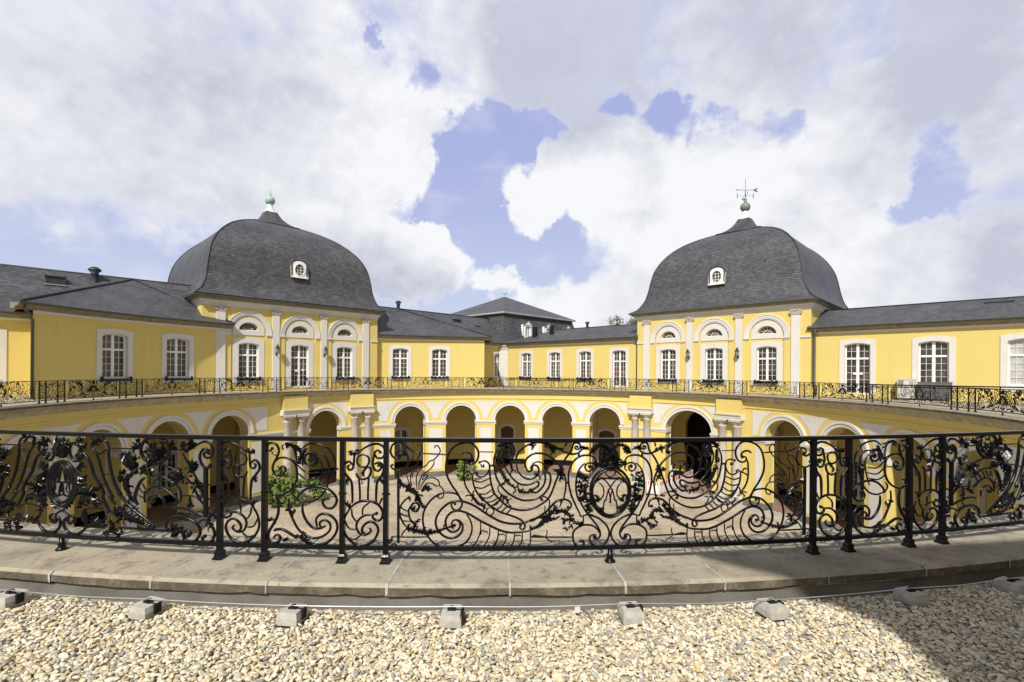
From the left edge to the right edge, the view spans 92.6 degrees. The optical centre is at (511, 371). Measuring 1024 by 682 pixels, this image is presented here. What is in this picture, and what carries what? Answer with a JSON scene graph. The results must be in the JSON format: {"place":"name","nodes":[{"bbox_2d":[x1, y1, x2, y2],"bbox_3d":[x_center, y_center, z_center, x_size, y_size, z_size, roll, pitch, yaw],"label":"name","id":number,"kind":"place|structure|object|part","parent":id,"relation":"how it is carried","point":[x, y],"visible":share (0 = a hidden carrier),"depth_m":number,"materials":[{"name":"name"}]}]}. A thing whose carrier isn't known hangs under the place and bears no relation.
{"place":"outdoors","nodes":[
{"label":"outdoors","id":0,"kind":"place"},
{"bbox_2d":[36,473,827,583],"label":"courtyard walk","id":1,"kind":"structure","parent":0,"point":[245,507],"depth_m":36.53,"materials":[{"name":"stone"}]},
{"bbox_2d":[671,475,685,491],"bbox_3d":[13.143,8.816,39.000,0.760,1.100,2.042,0,0,43],"label":"barrier panel","id":2,"kind":"object","parent":1,"relation":"on","point":[677,479],"visible":0.52,"depth_m":38.90,"materials":[{"name":"white plastic"}]},
{"bbox_2d":[2,464,863,579],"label":"gallery floor","id":3,"kind":"structure","parent":0,"point":[158,515],"depth_m":35.72,"materials":[{"name":"stone"}]},
{"bbox_2d":[0,390,1023,574],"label":"arcade gallery","id":4,"kind":"object","parent":3,"relation":"on","point":[488,414],"visible":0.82,"depth_m":34.59,"materials":[{"name":"yellow paint"}]},
{"bbox_2d":[158,453,176,490],"bbox_3d":[-24.115,6.953,34.118,0.107,2.550,1.400,0,0,23],"label":"gallery window","id":5,"kind":"structure","parent":4,"relation":"in","point":[172,461],"depth_m":34.17,"materials":[{"name":"grey glass"}]},
{"bbox_2d":[394,429,406,457],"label":"gallery window","id":6,"kind":"structure","parent":4,"relation":"in","point":[399,433],"depth_m":47.35,"materials":[{"name":"grey glass"}]},
{"bbox_2d":[501,426,512,457],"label":"dark doorway","id":7,"kind":"structure","parent":4,"relation":"in","point":[506,432],"depth_m":49.65,"materials":[{"name":"brown wood"}]},
{"bbox_2d":[599,431,613,462],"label":"dark doorway","id":8,"kind":"structure","parent":4,"relation":"in","point":[604,434],"depth_m":47.68,"materials":[{"name":"brown wood"}]},
{"bbox_2d":[687,412,711,474],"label":"dark doorway","id":9,"kind":"structure","parent":4,"relation":"in","point":[697,426],"depth_m":43.09,"materials":[{"name":"black"}]},
{"bbox_2d":[852,461,863,499],"bbox_3d":[23.179,7.261,32.672,0.107,2.550,1.400,0,0,-20],"label":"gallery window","id":10,"kind":"structure","parent":4,"relation":"in","point":[856,479],"depth_m":32.74,"materials":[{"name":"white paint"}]},
{"bbox_2d":[683,470,692,486],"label":"barrier panel","id":11,"kind":"object","parent":3,"relation":"on","point":[689,473],"visible":0.52,"depth_m":40.61,"materials":[{"name":"white plastic"}]},
{"bbox_2d":[156,473,795,529],"bbox_3d":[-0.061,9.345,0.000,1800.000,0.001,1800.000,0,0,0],"label":"ground","id":12,"kind":"structure","parent":0,"point":[513,473],"depth_m":39.09,"materials":[{"name":"stone"}]},
{"bbox_2d":[607,315,636,325],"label":"tree","id":13,"kind":"object","parent":12,"relation":"on","point":[632,321],"visible":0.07,"depth_m":87.89,"materials":[{"name":"green plant"}]},
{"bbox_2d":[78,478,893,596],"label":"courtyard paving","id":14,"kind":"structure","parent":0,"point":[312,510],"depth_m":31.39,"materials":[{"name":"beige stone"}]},
{"bbox_2d":[268,466,307,507],"bbox_3d":[-15.727,7.888,33.442,3.186,2.754,2.635,0,0,26],"label":"shrub","id":15,"kind":"object","parent":14,"relation":"on","point":[285,484],"visible":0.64,"depth_m":33.19,"materials":[{"name":"green plant"}]},
{"bbox_2d":[300,478,328,499],"bbox_3d":[-14.065,8.402,34.894,1.993,1.632,1.407,0,0,0],"label":"shrub","id":16,"kind":"object","parent":14,"relation":"on","point":[314,492],"visible":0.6,"depth_m":34.75,"materials":[{"name":"green plant"}]},
{"bbox_2d":[454,459,477,480],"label":"shrub","id":17,"kind":"object","parent":14,"relation":"on","point":[458,473],"visible":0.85,"depth_m":41.32,"materials":[{"name":"green plant"}]},
{"bbox_2d":[646,480,658,495],"bbox_3d":[10.643,8.799,37.000,0.856,1.100,0.760,0,0,36],"label":"barrier panel","id":18,"kind":"object","parent":14,"relation":"on","point":[652,489],"visible":0.7,"depth_m":36.99,"materials":[{"name":"white plastic"}]},
{"bbox_2d":[656,477,673,496],"bbox_3d":[11.718,8.806,37.475,0.760,1.100,1.971,0,0,43],"label":"barrier panel","id":19,"kind":"object","parent":14,"relation":"on","point":[662,489],"visible":0.78,"depth_m":37.13,"materials":[{"name":"white plastic"}]},
{"bbox_2d":[0,578,1023,681],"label":"gravel","id":20,"kind":"structure","parent":0,"point":[988,620],"depth_m":3.03,"materials":[{"name":"beige gravel"}]},
{"bbox_2d":[574,606,594,623],"bbox_3d":[0.500,1.652,3.328,0.171,0.072,0.046,0,0,42],"label":"cable clamp","id":21,"kind":"object","parent":20,"relation":"on","point":[576,609],"visible":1,"depth_m":3.36,"materials":[{"name":"white plastic"}]},
{"bbox_2d":[0,385,1023,681],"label":"terrace floor","id":22,"kind":"structure","parent":0,"point":[12,401],"depth_m":3.94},
{"bbox_2d":[0,588,30,609],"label":"cable block","id":23,"kind":"object","parent":22,"relation":"on","point":[10,599],"depth_m":3.50,"materials":[{"name":"grey concrete"}]},
{"bbox_2d":[0,577,1023,607],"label":"lightning cable","id":24,"kind":"object","parent":23,"relation":"on","point":[507,606],"visible":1,"depth_m":3.39,"materials":[{"name":"metal"}]},
{"bbox_2d":[10,279,234,399],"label":"curved wing","id":25,"kind":"structure","parent":22,"relation":"on","point":[134,329],"depth_m":32.12,"materials":[{"name":"yellow paint"}]},
{"bbox_2d":[102,334,124,377],"bbox_3d":[-25.808,-0.993,31.584,0.115,2.880,1.560,0,0,17],"label":"window","id":26,"kind":"structure","parent":25,"relation":"in","point":[113,347],"depth_m":31.61,"materials":[{"name":"white paint"}]},
{"bbox_2d":[167,338,186,377],"bbox_3d":[-24.316,-0.983,35.399,0.115,2.880,1.560,0,0,26],"label":"window","id":27,"kind":"structure","parent":25,"relation":"in","point":[176,347],"depth_m":35.40,"materials":[{"name":"white paint"}]},
{"bbox_2d":[128,596,166,619],"bbox_3d":[-2.523,1.632,3.396,0.156,0.104,0.160,3,3,14],"label":"cable block","id":28,"kind":"object","parent":22,"relation":"on","point":[146,609],"depth_m":3.35,"materials":[{"name":"grey concrete"}]},
{"bbox_2d":[0,263,505,395],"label":"palace wing","id":29,"kind":"structure","parent":22,"relation":"on","point":[17,282],"depth_m":33.13,"materials":[{"name":"yellow paint"}]},
{"bbox_2d":[495,354,498,376],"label":"window","id":30,"kind":"structure","parent":29,"relation":"in","point":[496,355],"depth_m":60.62,"materials":[{"name":"white glass"}]},
{"bbox_2d":[168,189,386,391],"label":"domed pavilion","id":31,"kind":"structure","parent":22,"relation":"on","point":[270,253],"depth_m":42.11,"materials":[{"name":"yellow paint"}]},
{"bbox_2d":[238,343,257,377],"bbox_3d":[-21.418,-0.889,39.654,0.115,2.850,1.520,0,0,44],"label":"window","id":32,"kind":"structure","parent":31,"relation":"in","point":[248,352],"depth_m":39.65,"materials":[{"name":"white paint"}]},
{"bbox_2d":[275,344,279,355],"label":"wall lantern","id":33,"kind":"object","parent":31,"relation":"attached to","point":[277,348],"depth_m":40.52,"materials":[{"name":"metal"}]},
{"bbox_2d":[291,345,307,386],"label":"window","id":34,"kind":"structure","parent":31,"relation":"in","point":[299,353],"depth_m":42.56,"materials":[{"name":"white paint"}]},
{"bbox_2d":[290,260,308,278],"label":"dormer window","id":35,"kind":"structure","parent":31,"relation":"in","point":[298,269],"depth_m":42.58,"materials":[{"name":"white paint"}]},
{"bbox_2d":[323,346,327,356],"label":"wall lantern","id":36,"kind":"object","parent":31,"relation":"attached to","point":[325,352],"depth_m":43.47,"materials":[{"name":"metal"}]},
{"bbox_2d":[337,347,350,377],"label":"window","id":37,"kind":"structure","parent":31,"relation":"in","point":[343,353],"depth_m":45.49,"materials":[{"name":"white paint"}]},
{"bbox_2d":[276,603,308,625],"bbox_3d":[-1.483,1.639,3.322,0.156,0.104,0.160,2,-3,5],"label":"cable block","id":38,"kind":"object","parent":22,"relation":"on","point":[291,615],"depth_m":3.26,"materials":[{"name":"grey concrete"}]},
{"bbox_2d":[377,309,490,387],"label":"curved wing","id":39,"kind":"structure","parent":22,"relation":"on","point":[410,345],"depth_m":50.45,"materials":[{"name":"yellow paint"}]},
{"bbox_2d":[393,348,407,376],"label":"window","id":40,"kind":"structure","parent":39,"relation":"in","point":[400,356],"depth_m":49.44,"materials":[{"name":"white paint"}]},
{"bbox_2d":[432,349,446,376],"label":"window","id":41,"kind":"structure","parent":39,"relation":"in","point":[439,356],"depth_m":50.72,"materials":[{"name":"white paint"}]},
{"bbox_2d":[439,604,463,627],"bbox_3d":[-0.404,1.645,3.319,0.156,0.104,0.160,1,2,0],"label":"cable block","id":42,"kind":"object","parent":22,"relation":"on","point":[451,617],"depth_m":3.24,"materials":[{"name":"grey concrete"}]},
{"bbox_2d":[0,388,1023,610],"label":"stone coping","id":43,"kind":"object","parent":22,"relation":"on","point":[442,578],"visible":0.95,"depth_m":3.83,"materials":[{"name":"stone"}]},
{"bbox_2d":[0,429,1023,564],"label":"balcony railing","id":44,"kind":"object","parent":43,"relation":"on","point":[51,476],"visible":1,"depth_m":4.02,"materials":[{"name":"black metal"}]},
{"bbox_2d":[0,377,1023,414],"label":"balcony railing","id":45,"kind":"object","parent":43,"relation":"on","point":[1005,402],"visible":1,"depth_m":27.97,"materials":[{"name":"black metal"}]},
{"bbox_2d":[452,290,575,384],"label":"corner tower","id":46,"kind":"structure","parent":22,"relation":"on","point":[509,319],"depth_m":65.00,"materials":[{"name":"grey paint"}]},
{"bbox_2d":[526,327,529,336],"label":"dormer window","id":47,"kind":"structure","parent":46,"relation":"in","point":[527,328],"depth_m":64.50,"materials":[{"name":"white paint"}]},
{"bbox_2d":[509,378,601,387],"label":"guard rail","id":48,"kind":"object","parent":22,"relation":"on","point":[551,380],"visible":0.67,"depth_m":54.13,"materials":[{"name":"black metal"}]},
{"bbox_2d":[504,322,637,389],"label":"palace wing","id":49,"kind":"structure","parent":22,"relation":"on","point":[609,351],"depth_m":53.51,"materials":[{"name":"yellow paint"}]},
{"bbox_2d":[522,353,530,376],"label":"window","id":50,"kind":"structure","parent":49,"relation":"in","point":[526,358],"depth_m":58.73,"materials":[{"name":"white paint"}]},
{"bbox_2d":[550,352,559,377],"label":"window","id":51,"kind":"structure","parent":49,"relation":"in","point":[554,357],"depth_m":55.51,"materials":[{"name":"white paint"}]},
{"bbox_2d":[580,351,590,377],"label":"window","id":52,"kind":"structure","parent":49,"relation":"in","point":[585,357],"depth_m":52.62,"materials":[{"name":"white paint"}]},
{"bbox_2d":[613,350,625,386],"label":"french door","id":53,"kind":"structure","parent":49,"relation":"in","point":[619,356],"depth_m":49.64,"materials":[{"name":"white paint"}]},
{"bbox_2d":[617,601,644,624],"bbox_3d":[0.824,1.653,3.379,0.156,0.104,0.160,-1,2,-3],"label":"cable block","id":54,"kind":"object","parent":22,"relation":"on","point":[629,614],"depth_m":3.31,"materials":[{"name":"grey concrete"}]},
{"bbox_2d":[628,179,847,395],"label":"domed pavilion","id":55,"kind":"structure","parent":22,"relation":"on","point":[761,298],"depth_m":42.21,"materials":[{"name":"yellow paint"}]},
{"bbox_2d":[661,349,675,378],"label":"window","id":56,"kind":"structure","parent":55,"relation":"in","point":[668,359],"depth_m":45.71,"materials":[{"name":"white paint"}]},
{"bbox_2d":[706,348,722,379],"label":"window","id":57,"kind":"structure","parent":55,"relation":"in","point":[713,356],"depth_m":42.72,"materials":[{"name":"white paint"}]},
{"bbox_2d":[708,266,725,285],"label":"dormer window","id":58,"kind":"structure","parent":55,"relation":"in","point":[717,276],"depth_m":42.95,"materials":[{"name":"white paint"}]},
{"bbox_2d":[735,348,738,358],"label":"wall lantern","id":59,"kind":"object","parent":55,"relation":"attached to","point":[736,352],"depth_m":40.64,"materials":[{"name":"glass"}]},
{"bbox_2d":[757,346,776,380],"bbox_3d":[20.750,-0.615,39.765,1.520,2.850,0.115,0,0,44],"label":"window","id":60,"kind":"structure","parent":55,"relation":"in","point":[766,356],"depth_m":39.76,"materials":[{"name":"white paint"}]},
{"bbox_2d":[755,597,788,620],"bbox_3d":[1.837,1.660,3.452,0.156,0.104,0.160,3,-1,-13],"label":"cable block","id":61,"kind":"object","parent":22,"relation":"on","point":[775,609],"depth_m":3.40,"materials":[{"name":"grey concrete"}]},
{"bbox_2d":[896,379,915,397],"bbox_3d":[26.703,1.149,33.133,1.000,1.320,0.660,0,0,44],"label":"ventilation unit","id":62,"kind":"object","parent":22,"relation":"on","point":[905,381],"visible":0.73,"depth_m":32.92,"materials":[{"name":"grey metal"}]},
{"bbox_2d":[893,586,929,607],"bbox_3d":[2.984,1.667,3.652,0.156,0.104,0.160,0,-1,-15],"label":"cable block","id":63,"kind":"object","parent":22,"relation":"on","point":[911,596],"depth_m":3.61,"materials":[{"name":"grey concrete"}]},
{"bbox_2d":[807,296,1023,402],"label":"palace wing","id":64,"kind":"structure","parent":22,"relation":"on","point":[976,342],"depth_m":33.19,"materials":[{"name":"yellow paint"}]},
{"bbox_2d":[845,343,869,393],"bbox_3d":[25.215,-0.211,35.676,1.560,3.700,0.115,0,0,44],"label":"french door","id":65,"kind":"structure","parent":64,"relation":"in","point":[857,355],"depth_m":35.65,"materials":[{"name":"white paint"}]},
{"bbox_2d":[919,341,948,381],"bbox_3d":[28.218,-0.592,32.732,1.560,2.900,0.115,0,0,44],"label":"window","id":66,"kind":"structure","parent":64,"relation":"in","point":[933,355],"depth_m":32.69,"materials":[{"name":"white paint"}]},
{"bbox_2d":[1007,338,1023,385],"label":"window","id":67,"kind":"structure","parent":64,"relation":"in","point":[1015,347],"depth_m":30.05,"materials":[{"name":"white paint"}]},
{"bbox_2d":[918,382,952,399],"bbox_3d":[27.790,1.251,32.171,1.760,1.130,0.490,0,0,44],"label":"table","id":68,"kind":"object","parent":22,"relation":"on","point":[942,391],"visible":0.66,"depth_m":31.92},
{"bbox_3d":[27.627,1.250,32.005,1.640,0.930,0.014,0,0,44],"label":"cabinet door","id":69,"kind":"part","parent":68,"relation":"part of","materials":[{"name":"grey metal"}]},
{"bbox_2d":[869,384,1023,400],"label":"guard rail","id":70,"kind":"object","parent":22,"relation":"on","point":[1000,387],"visible":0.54,"depth_m":30.43,"materials":[{"name":"black metal"}]},
{"bbox_2d":[993,576,1023,595],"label":"cable block","id":71,"kind":"object","parent":22,"relation":"on","point":[1014,586],"depth_m":3.81,"materials":[{"name":"grey concrete"}]},
{"bbox_2d":[0,0,1023,327],"label":"sky","id":72,"kind":"structure","parent":0,"point":[551,155],"materials":[{"name":"white"}]}
]}

